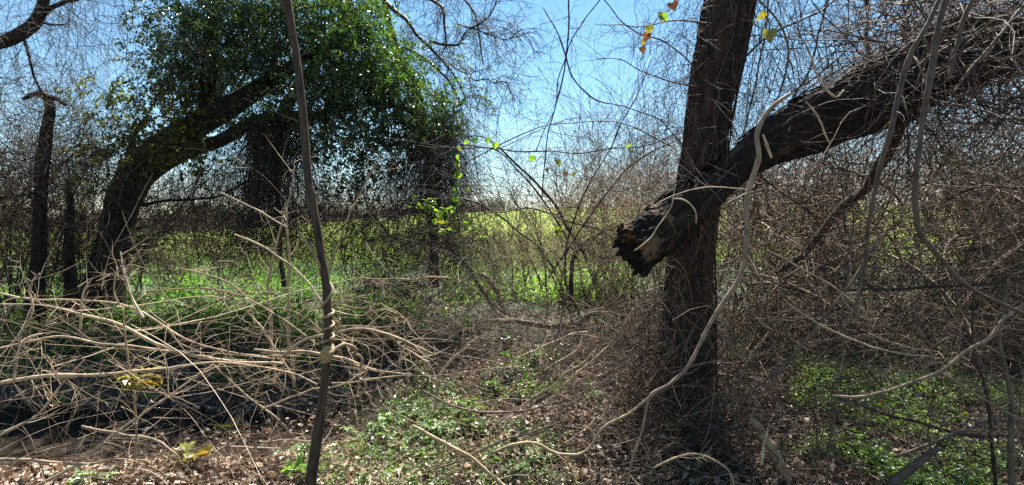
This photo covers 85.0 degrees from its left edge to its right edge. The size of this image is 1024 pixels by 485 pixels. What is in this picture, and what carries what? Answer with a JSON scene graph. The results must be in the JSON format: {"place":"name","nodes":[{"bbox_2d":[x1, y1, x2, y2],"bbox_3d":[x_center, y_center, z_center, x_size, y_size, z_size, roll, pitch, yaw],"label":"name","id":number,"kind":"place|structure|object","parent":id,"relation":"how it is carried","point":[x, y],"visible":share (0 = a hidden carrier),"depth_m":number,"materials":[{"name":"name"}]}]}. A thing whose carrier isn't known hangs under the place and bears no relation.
{"place":"outdoors","nodes":[
{"label":"outdoors","id":0,"kind":"place"},
{"bbox_2d":[0,399,365,469],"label":"creek","id":1,"kind":"structure","parent":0,"point":[40,438],"depth_m":5.04,"materials":[{"name":"liquid"}]},
{"bbox_2d":[0,205,995,263],"bbox_3d":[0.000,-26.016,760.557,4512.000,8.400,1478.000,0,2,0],"label":"field","id":2,"kind":"structure","parent":0,"point":[516,232],"depth_m":51.10,"materials":[{"name":"green plant"}]},
{"bbox_2d":[11,225,719,273],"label":"dry weeds","id":3,"kind":"object","parent":2,"relation":"on","point":[480,252],"visible":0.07,"depth_m":21.22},
{"bbox_2d":[0,262,1023,484],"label":"ground","id":4,"kind":"structure","parent":0,"point":[8,393],"depth_m":5.90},
{"bbox_2d":[0,108,92,323],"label":"bare shrub","id":5,"kind":"object","parent":4,"relation":"on","point":[15,282],"visible":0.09,"depth_m":8.56,"materials":[{"name":"brown plant"}]},
{"bbox_2d":[0,77,98,349],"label":"bare shrub","id":6,"kind":"object","parent":4,"relation":"on","point":[15,270],"visible":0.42,"depth_m":7.37,"materials":[{"name":"brown plant"}]},
{"bbox_2d":[0,0,148,126],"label":"overhanging tree","id":7,"kind":"object","parent":4,"relation":"on","point":[27,30],"visible":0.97,"depth_m":5.68,"materials":[{"name":"brown plant"}]},
{"bbox_2d":[0,142,148,315],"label":"dead stump","id":8,"kind":"object","parent":4,"relation":"on","point":[69,209],"visible":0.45,"depth_m":7.56,"materials":[{"name":"wood"}]},
{"bbox_2d":[0,57,151,319],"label":"dead snag","id":9,"kind":"object","parent":4,"relation":"on","point":[40,282],"visible":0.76,"depth_m":6.94,"materials":[{"name":"brown plant"}]},
{"bbox_2d":[0,34,186,320],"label":"bare shrub","id":10,"kind":"object","parent":4,"relation":"on","point":[92,157],"visible":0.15,"depth_m":9.02,"materials":[{"name":"brown plant"}]},
{"bbox_2d":[0,32,236,352],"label":"thicket","id":11,"kind":"object","parent":4,"relation":"on","point":[89,229],"visible":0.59,"depth_m":7.20,"materials":[{"name":"plant"}]},
{"bbox_2d":[0,48,236,334],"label":"bare shrub","id":12,"kind":"object","parent":4,"relation":"on","point":[3,252],"visible":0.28,"depth_m":8.03,"materials":[{"name":"brown plant"}]},
{"bbox_2d":[0,106,238,306],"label":"bare shrub","id":13,"kind":"object","parent":4,"relation":"on","point":[102,202],"visible":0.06,"depth_m":10.23,"materials":[{"name":"brown plant"}]},
{"bbox_2d":[86,216,251,291],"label":"bare shrub","id":14,"kind":"object","parent":4,"relation":"on","point":[170,265],"visible":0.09,"depth_m":12.07,"materials":[{"name":"brown plant"}]},
{"bbox_2d":[170,441,212,470],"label":"leafy plant","id":15,"kind":"object","parent":4,"relation":"on","point":[206,449],"visible":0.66,"depth_m":3.49,"materials":[{"name":"yellow plant"}]},
{"bbox_2d":[0,228,394,451],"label":"brush pile","id":16,"kind":"object","parent":4,"relation":"on","point":[186,344],"visible":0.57,"depth_m":5.79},
{"bbox_2d":[49,0,380,315],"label":"leaning tree","id":17,"kind":"object","parent":4,"relation":"on","point":[216,21],"visible":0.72,"depth_m":8.23,"materials":[{"name":"brown plant"}]},
{"bbox_2d":[0,0,232,268],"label":"hanging vines","id":18,"kind":"object","parent":17,"relation":"hanging from","point":[101,83],"visible":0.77,"depth_m":6.69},
{"bbox_2d":[103,143,288,300],"bbox_3d":[-4.654,-0.356,8.471,3.124,2.515,3.026,0,2,0],"label":"bare shrub","id":19,"kind":"object","parent":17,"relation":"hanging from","point":[210,205],"visible":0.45,"depth_m":8.26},
{"bbox_2d":[109,94,424,326],"bbox_3d":[-3.826,-0.593,8.485,4.535,3.797,4.104,-1,2,-24],"label":"bare shrub","id":20,"kind":"object","parent":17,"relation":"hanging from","point":[262,178],"visible":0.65,"depth_m":8.02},
{"bbox_2d":[0,255,435,408],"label":"undergrowth","id":21,"kind":"object","parent":4,"relation":"on","point":[215,323],"visible":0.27,"depth_m":7.77,"materials":[{"name":"green plant"}]},
{"bbox_2d":[152,172,297,294],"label":"bare shrub","id":22,"kind":"object","parent":4,"relation":"on","point":[184,239],"visible":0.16,"depth_m":12.08,"materials":[{"name":"brown plant"}]},
{"bbox_2d":[0,172,516,484],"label":"brush pile","id":23,"kind":"object","parent":4,"relation":"on","point":[162,327],"visible":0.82,"depth_m":2.60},
{"bbox_2d":[1,272,55,379],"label":"fallen branch","id":24,"kind":"object","parent":23,"relation":"on","point":[21,334],"visible":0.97,"depth_m":2.31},
{"bbox_2d":[0,336,117,435],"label":"fallen branch","id":25,"kind":"object","parent":23,"relation":"on","point":[38,413],"visible":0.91,"depth_m":2.52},
{"bbox_2d":[0,395,202,484],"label":"fallen branch","id":26,"kind":"object","parent":23,"relation":"on","point":[78,463],"visible":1,"depth_m":2.13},
{"bbox_2d":[37,343,213,484],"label":"fallen branch","id":27,"kind":"object","parent":23,"relation":"on","point":[112,436],"visible":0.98,"depth_m":2.32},
{"bbox_2d":[0,283,260,380],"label":"fallen branch","id":28,"kind":"object","parent":23,"relation":"on","point":[81,339],"visible":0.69,"depth_m":2.72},
{"bbox_2d":[78,236,184,472],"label":"fallen branch","id":29,"kind":"object","parent":23,"relation":"on","point":[127,355],"visible":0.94,"depth_m":2.52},
{"bbox_2d":[0,292,269,390],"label":"fallen branch","id":30,"kind":"object","parent":23,"relation":"on","point":[143,313],"visible":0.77,"depth_m":2.91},
{"bbox_2d":[116,366,164,393],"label":"leafy shoot","id":31,"kind":"object","parent":23,"relation":"on","point":[126,384],"visible":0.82,"depth_m":2.52,"materials":[{"name":"yellow plant"}]},
{"bbox_2d":[0,255,282,386],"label":"fallen branch","id":32,"kind":"object","parent":23,"relation":"on","point":[145,338],"visible":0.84,"depth_m":2.62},
{"bbox_2d":[0,349,337,454],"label":"fallen branch","id":33,"kind":"object","parent":23,"relation":"on","point":[56,374],"visible":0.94,"depth_m":2.41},
{"bbox_2d":[139,259,340,354],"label":"fallen branch","id":34,"kind":"object","parent":23,"relation":"on","point":[223,291],"visible":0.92,"depth_m":2.81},
{"bbox_2d":[216,265,294,381],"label":"brown stem","id":35,"kind":"object","parent":23,"relation":"on","point":[275,349],"visible":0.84,"depth_m":3.12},
{"bbox_2d":[214,357,308,449],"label":"fallen branch","id":36,"kind":"object","parent":23,"relation":"on","point":[252,400],"visible":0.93,"depth_m":2.62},
{"bbox_2d":[233,135,316,381],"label":"brown stem","id":37,"kind":"object","parent":23,"relation":"on","point":[267,295],"visible":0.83,"depth_m":3.41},
{"bbox_2d":[256,202,319,387],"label":"brown stem","id":38,"kind":"object","parent":23,"relation":"on","point":[288,330],"visible":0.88,"depth_m":3.31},
{"bbox_2d":[254,304,421,432],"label":"fallen branch","id":39,"kind":"object","parent":23,"relation":"on","point":[280,352],"visible":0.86,"depth_m":2.42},
{"bbox_2d":[278,253,456,399],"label":"fallen branch","id":40,"kind":"object","parent":23,"relation":"on","point":[394,337],"visible":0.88,"depth_m":2.31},
{"bbox_2d":[45,133,521,339],"bbox_3d":[-4.055,-0.285,9.097,8.823,3.239,5.818,0,2,0],"label":"thicket","id":41,"kind":"object","parent":4,"relation":"on","point":[284,251],"visible":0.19,"depth_m":8.06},
{"bbox_2d":[0,24,587,348],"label":"thicket","id":42,"kind":"object","parent":4,"relation":"on","point":[210,216],"visible":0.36,"depth_m":7.94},
{"bbox_2d":[280,0,333,484],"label":"sapling","id":43,"kind":"object","parent":4,"relation":"on","point":[326,353],"visible":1,"depth_m":1.59,"materials":[{"name":"brown plant"}]},
{"bbox_2d":[300,233,376,409],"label":"twining vine","id":44,"kind":"object","parent":43,"relation":"attached to","point":[343,344],"visible":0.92,"depth_m":1.61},
{"bbox_2d":[51,110,570,381],"bbox_3d":[-3.653,-0.069,8.463,10.243,3.084,4.752,1,2,26],"label":"thicket","id":45,"kind":"object","parent":4,"relation":"on","point":[402,282],"visible":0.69,"depth_m":6.74,"materials":[{"name":"plant"}]},
{"bbox_2d":[237,0,497,286],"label":"evergreen tree","id":46,"kind":"object","parent":4,"relation":"on","point":[373,86],"visible":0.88,"depth_m":7.83,"materials":[{"name":"green plant"}]},
{"bbox_2d":[261,148,425,274],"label":"hanging vines","id":47,"kind":"object","parent":46,"relation":"hanging from","point":[365,205],"visible":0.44,"depth_m":8.02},
{"bbox_2d":[282,93,541,318],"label":"hanging vines","id":48,"kind":"object","parent":46,"relation":"hanging from","point":[449,163],"visible":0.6,"depth_m":7.87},
{"bbox_2d":[319,373,501,484],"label":"grass","id":49,"kind":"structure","parent":4,"relation":"on","point":[413,440],"depth_m":3.98,"materials":[{"name":"green plant"}]},
{"bbox_2d":[164,245,663,306],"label":"undergrowth","id":50,"kind":"object","parent":4,"relation":"on","point":[535,279],"visible":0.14,"depth_m":12.46,"materials":[{"name":"green plant"}]},
{"bbox_2d":[293,346,580,484],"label":"undergrowth","id":51,"kind":"object","parent":4,"relation":"on","point":[404,447],"visible":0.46,"depth_m":4.04,"materials":[{"name":"green plant"}]},
{"bbox_2d":[374,0,594,285],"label":"bare tree","id":52,"kind":"object","parent":4,"relation":"on","point":[437,3],"visible":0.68,"depth_m":9.67,"materials":[{"name":"brown plant"}]},
{"bbox_2d":[282,219,740,478],"bbox_3d":[0.005,0.557,5.570,4.634,1.885,4.684,0,2,0],"label":"brush pile","id":53,"kind":"object","parent":4,"relation":"on","point":[531,313],"visible":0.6,"depth_m":5.07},
{"bbox_2d":[362,274,445,342],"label":"fallen branch","id":54,"kind":"object","parent":53,"relation":"on","point":[417,317],"visible":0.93,"depth_m":5.02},
{"bbox_2d":[523,192,649,306],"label":"dark stem","id":55,"kind":"object","parent":53,"relation":"on","point":[570,284],"visible":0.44,"depth_m":6.99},
{"bbox_2d":[0,289,1023,484],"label":"leaf litter","id":56,"kind":"object","parent":4,"relation":"on","point":[28,474],"visible":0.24,"depth_m":4.03,"materials":[{"name":"plant"}]},
{"bbox_2d":[80,420,203,478],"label":"fallen branch","id":57,"kind":"object","parent":56,"relation":"on","point":[162,443],"visible":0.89,"depth_m":3.24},
{"bbox_2d":[413,425,524,484],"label":"fallen branch","id":58,"kind":"object","parent":56,"relation":"on","point":[471,457],"visible":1,"depth_m":3.24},
{"bbox_2d":[424,370,624,441],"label":"fallen branch","id":59,"kind":"object","parent":56,"relation":"on","point":[486,412],"visible":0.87,"depth_m":3.73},
{"bbox_2d":[491,390,647,483],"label":"fallen branch","id":60,"kind":"object","parent":56,"relation":"on","point":[527,443],"visible":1,"depth_m":2.93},
{"bbox_2d":[620,392,787,481],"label":"fallen branch","id":61,"kind":"object","parent":56,"relation":"on","point":[677,447],"visible":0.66,"depth_m":3.44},
{"bbox_2d":[0,273,1023,484],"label":"dead twigs","id":62,"kind":"object","parent":4,"relation":"on","point":[217,454],"visible":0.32,"depth_m":3.85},
{"bbox_2d":[464,102,579,303],"bbox_3d":[-0.061,-0.889,10.779,2.917,4.301,3.106,2,3,39],"label":"bare sapling","id":63,"kind":"object","parent":4,"relation":"on","point":[517,204],"visible":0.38,"depth_m":10.81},
{"bbox_2d":[477,140,585,303],"bbox_3d":[0.147,-0.350,11.679,1.876,3.093,4.334,-1,2,-14],"label":"bare sapling","id":64,"kind":"object","parent":4,"relation":"on","point":[530,238],"visible":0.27,"depth_m":10.97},
{"bbox_2d":[244,1,861,425],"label":"thicket","id":65,"kind":"object","parent":4,"relation":"on","point":[580,147],"visible":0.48,"depth_m":6.82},
{"bbox_2d":[449,137,498,213],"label":"heart leaved vine","id":66,"kind":"object","parent":65,"relation":"hanging from","point":[457,175],"visible":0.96,"depth_m":5.93,"materials":[{"name":"green plant"}]},
{"bbox_2d":[488,0,591,221],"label":"vine","id":67,"kind":"object","parent":65,"relation":"hanging from","point":[555,104],"visible":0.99,"depth_m":4.94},
{"bbox_2d":[492,280,624,342],"bbox_3d":[0.702,0.822,7.752,1.948,1.052,0.711,0,2,-11],"label":"fallen limb","id":68,"kind":"object","parent":4,"relation":"on","point":[569,324],"visible":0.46,"depth_m":7.62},
{"bbox_2d":[362,198,778,484],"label":"brush pile","id":69,"kind":"object","parent":4,"relation":"on","point":[554,370],"visible":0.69,"depth_m":4.12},
{"bbox_2d":[461,90,685,304],"bbox_3d":[1.172,-0.852,10.595,5.635,4.195,3.572,-1,2,-14],"label":"bare sapling","id":70,"kind":"object","parent":4,"relation":"on","point":[539,278],"visible":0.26,"depth_m":10.87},
{"bbox_2d":[551,270,618,336],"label":"bare sapling","id":71,"kind":"object","parent":4,"relation":"on","point":[582,300],"visible":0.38,"depth_m":8.10,"materials":[{"name":"brown plant"}]},
{"bbox_2d":[445,121,735,326],"bbox_3d":[0.950,-0.260,8.088,4.840,3.242,6.231,0,2,0],"label":"thicket","id":72,"kind":"object","parent":4,"relation":"on","point":[587,215],"visible":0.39,"depth_m":6.97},
{"bbox_2d":[532,87,673,299],"bbox_3d":[2.086,-0.878,11.102,3.819,4.243,2.599,-1,2,-15],"label":"bare sapling","id":73,"kind":"object","parent":4,"relation":"on","point":[590,177],"visible":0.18,"depth_m":10.93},
{"bbox_2d":[549,260,660,340],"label":"bare sapling","id":74,"kind":"object","parent":4,"relation":"on","point":[565,307],"visible":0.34,"depth_m":7.90,"materials":[{"name":"brown plant"}]},
{"bbox_2d":[544,109,680,322],"bbox_3d":[1.737,-0.452,8.940,3.084,3.605,2.229,1,2,20],"label":"bare sapling","id":75,"kind":"object","parent":4,"relation":"on","point":[599,197],"visible":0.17,"depth_m":8.98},
{"bbox_2d":[428,49,803,349],"bbox_3d":[1.014,-0.602,8.618,5.682,3.860,5.861,1,2,15],"label":"thicket","id":76,"kind":"object","parent":4,"relation":"on","point":[642,181],"visible":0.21,"depth_m":7.53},
{"bbox_2d":[421,111,584,254],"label":"vine","id":77,"kind":"object","parent":76,"relation":"on","point":[540,189],"visible":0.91,"depth_m":6.47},
{"bbox_2d":[453,114,677,190],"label":"vine","id":78,"kind":"object","parent":76,"relation":"attached to","point":[488,148],"visible":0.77,"depth_m":6.45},
{"bbox_2d":[522,60,759,304],"bbox_3d":[2.348,-0.931,9.196,3.314,4.503,3.860,1,2,22],"label":"bare sapling","id":79,"kind":"object","parent":4,"relation":"on","point":[605,264],"visible":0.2,"depth_m":9.63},
{"bbox_2d":[544,93,737,317],"bbox_3d":[1.761,-0.583,9.084,2.614,3.787,6.161,0,2,0],"label":"bare sapling","id":80,"kind":"object","parent":4,"relation":"on","point":[602,177],"visible":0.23,"depth_m":9.10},
{"bbox_2d":[605,258,722,346],"bbox_3d":[1.933,0.779,7.426,1.355,1.220,1.874,0,2,0],"label":"bare sapling","id":81,"kind":"object","parent":4,"relation":"on","point":[633,282],"visible":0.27,"depth_m":7.44,"materials":[{"name":"brown plant"}]},
{"bbox_2d":[599,0,800,444],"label":"vine clad tree","id":82,"kind":"object","parent":4,"relation":"on","point":[723,11],"visible":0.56,"depth_m":4.33,"materials":[{"name":"brown plant"}]},
{"bbox_2d":[534,31,678,285],"bbox_3d":[0.837,-0.768,5.386,1.658,2.384,0.716,1,3,35],"label":"vine","id":83,"kind":"object","parent":82,"relation":"attached to","point":[602,162],"visible":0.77,"depth_m":5.35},
{"bbox_2d":[547,3,699,129],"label":"vine","id":84,"kind":"object","parent":82,"relation":"attached to","point":[673,81],"visible":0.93,"depth_m":4.25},
{"bbox_2d":[572,13,737,77],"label":"vine","id":85,"kind":"object","parent":82,"relation":"attached to","point":[687,21],"visible":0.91,"depth_m":4.24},
{"bbox_2d":[604,0,713,130],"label":"vine","id":86,"kind":"object","parent":82,"relation":"attached to","point":[659,50],"visible":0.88,"depth_m":4.34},
{"bbox_2d":[493,0,833,304],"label":"hanging vines","id":87,"kind":"object","parent":82,"relation":"hanging from","point":[657,112],"visible":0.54,"depth_m":4.65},
{"bbox_2d":[540,6,681,195],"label":"vine","id":88,"kind":"object","parent":87,"relation":"hanging from","point":[595,99],"visible":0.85,"depth_m":4.94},
{"bbox_2d":[548,103,682,277],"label":"vine","id":89,"kind":"object","parent":87,"relation":"attached to","point":[582,226],"visible":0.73,"depth_m":5.58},
{"bbox_2d":[537,93,871,484],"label":"vine mat","id":90,"kind":"object","parent":82,"relation":"attached to","point":[646,376],"visible":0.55,"depth_m":4.01,"materials":[{"name":"plant"}]},
{"bbox_2d":[741,0,873,79],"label":"vine","id":91,"kind":"object","parent":82,"relation":"attached to","point":[778,30],"visible":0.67,"depth_m":4.23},
{"bbox_2d":[738,0,878,208],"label":"vine","id":92,"kind":"object","parent":82,"relation":"attached to","point":[773,15],"visible":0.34,"depth_m":4.42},
{"bbox_2d":[612,12,1023,277],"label":"fallen log","id":93,"kind":"object","parent":82,"relation":"attached to","point":[656,248],"visible":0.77,"depth_m":3.70,"materials":[{"name":"wood"}]},
{"bbox_2d":[613,92,791,484],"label":"pale liana","id":94,"kind":"object","parent":93,"relation":"hanging from","point":[740,275],"visible":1,"depth_m":2.30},
{"bbox_2d":[666,0,1023,276],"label":"vine mat","id":95,"kind":"object","parent":93,"relation":"on","point":[1000,104],"visible":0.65,"depth_m":3.30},
{"bbox_2d":[840,0,941,326],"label":"liana","id":96,"kind":"object","parent":95,"relation":"hanging from","point":[899,92],"visible":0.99,"depth_m":2.38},
{"bbox_2d":[914,0,974,117],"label":"liana","id":97,"kind":"object","parent":95,"relation":"hanging from","point":[960,28],"visible":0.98,"depth_m":2.56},
{"bbox_2d":[874,0,1023,324],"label":"liana","id":98,"kind":"object","parent":95,"relation":"hanging from","point":[933,54],"visible":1,"depth_m":2.18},
{"bbox_2d":[939,4,1023,93],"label":"liana","id":99,"kind":"object","parent":95,"relation":"hanging from","point":[1001,33],"visible":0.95,"depth_m":2.56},
{"bbox_2d":[617,0,1023,339],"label":"hanging vines","id":100,"kind":"object","parent":82,"relation":"hanging from","point":[790,44],"visible":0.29,"depth_m":4.55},
{"bbox_2d":[739,0,883,208],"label":"vine","id":101,"kind":"object","parent":100,"relation":"attached to","point":[808,72],"visible":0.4,"depth_m":4.25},
{"bbox_2d":[749,416,791,484],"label":"fallen branch","id":102,"kind":"object","parent":4,"relation":"on","point":[757,426],"visible":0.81,"depth_m":3.23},
{"bbox_2d":[563,0,1023,461],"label":"thicket","id":103,"kind":"object","parent":4,"relation":"on","point":[951,240],"visible":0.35,"depth_m":4.94,"materials":[{"name":"plant"}]},
{"bbox_2d":[584,60,1023,484],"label":"thicket","id":104,"kind":"object","parent":4,"relation":"on","point":[912,314],"visible":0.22,"depth_m":3.43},
{"bbox_2d":[726,216,924,409],"bbox_3d":[1.627,0.367,2.939,0.953,1.023,0.363,1,2,17],"label":"fallen branch","id":105,"kind":"object","parent":104,"relation":"on","point":[795,352],"visible":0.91,"depth_m":2.92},
{"bbox_2d":[832,302,1023,425],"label":"fallen branch","id":106,"kind":"object","parent":104,"relation":"on","point":[980,343],"visible":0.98,"depth_m":2.52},
{"bbox_2d":[842,259,1023,338],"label":"fallen branch","id":107,"kind":"object","parent":104,"relation":"on","point":[941,285],"visible":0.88,"depth_m":2.90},
{"bbox_2d":[592,0,1023,437],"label":"thicket","id":108,"kind":"object","parent":4,"relation":"on","point":[799,243],"visible":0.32,"depth_m":5.48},
{"bbox_2d":[616,0,1023,484],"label":"thicket","id":109,"kind":"object","parent":4,"relation":"on","point":[927,53],"visible":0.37,"depth_m":3.55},
{"bbox_2d":[894,389,1023,460],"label":"fallen branch","id":110,"kind":"object","parent":109,"relation":"on","point":[931,443],"visible":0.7,"depth_m":2.93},
{"bbox_2d":[640,41,1023,368],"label":"thicket","id":111,"kind":"object","parent":4,"relation":"on","point":[966,226],"visible":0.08,"depth_m":6.11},
{"bbox_2d":[825,237,885,484],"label":"brown stem","id":112,"kind":"object","parent":4,"relation":"on","point":[830,437],"visible":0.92,"depth_m":2.82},
{"bbox_2d":[727,262,1023,484],"bbox_3d":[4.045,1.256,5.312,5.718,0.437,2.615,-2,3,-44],"label":"undergrowth","id":113,"kind":"object","parent":4,"relation":"on","point":[915,474],"visible":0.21,"depth_m":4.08,"materials":[{"name":"green plant"}]},
{"bbox_2d":[834,397,1023,483],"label":"fallen branch","id":114,"kind":"object","parent":113,"relation":"on","point":[918,421],"visible":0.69,"depth_m":3.13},
{"bbox_2d":[874,446,939,484],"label":"broken stub","id":115,"kind":"object","parent":4,"relation":"on","point":[901,476],"visible":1,"depth_m":2.63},
{"bbox_2d":[928,256,1001,484],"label":"brown stem","id":116,"kind":"object","parent":4,"relation":"on","point":[993,458],"visible":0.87,"depth_m":2.82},
{"bbox_2d":[969,279,1023,484],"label":"brown stem","id":117,"kind":"object","parent":4,"relation":"on","point":[1011,446],"visible":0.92,"depth_m":2.62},
{"bbox_2d":[0,0,1023,223],"label":"sky","id":118,"kind":"structure","parent":0,"point":[626,13],"materials":[{"name":"blue"}]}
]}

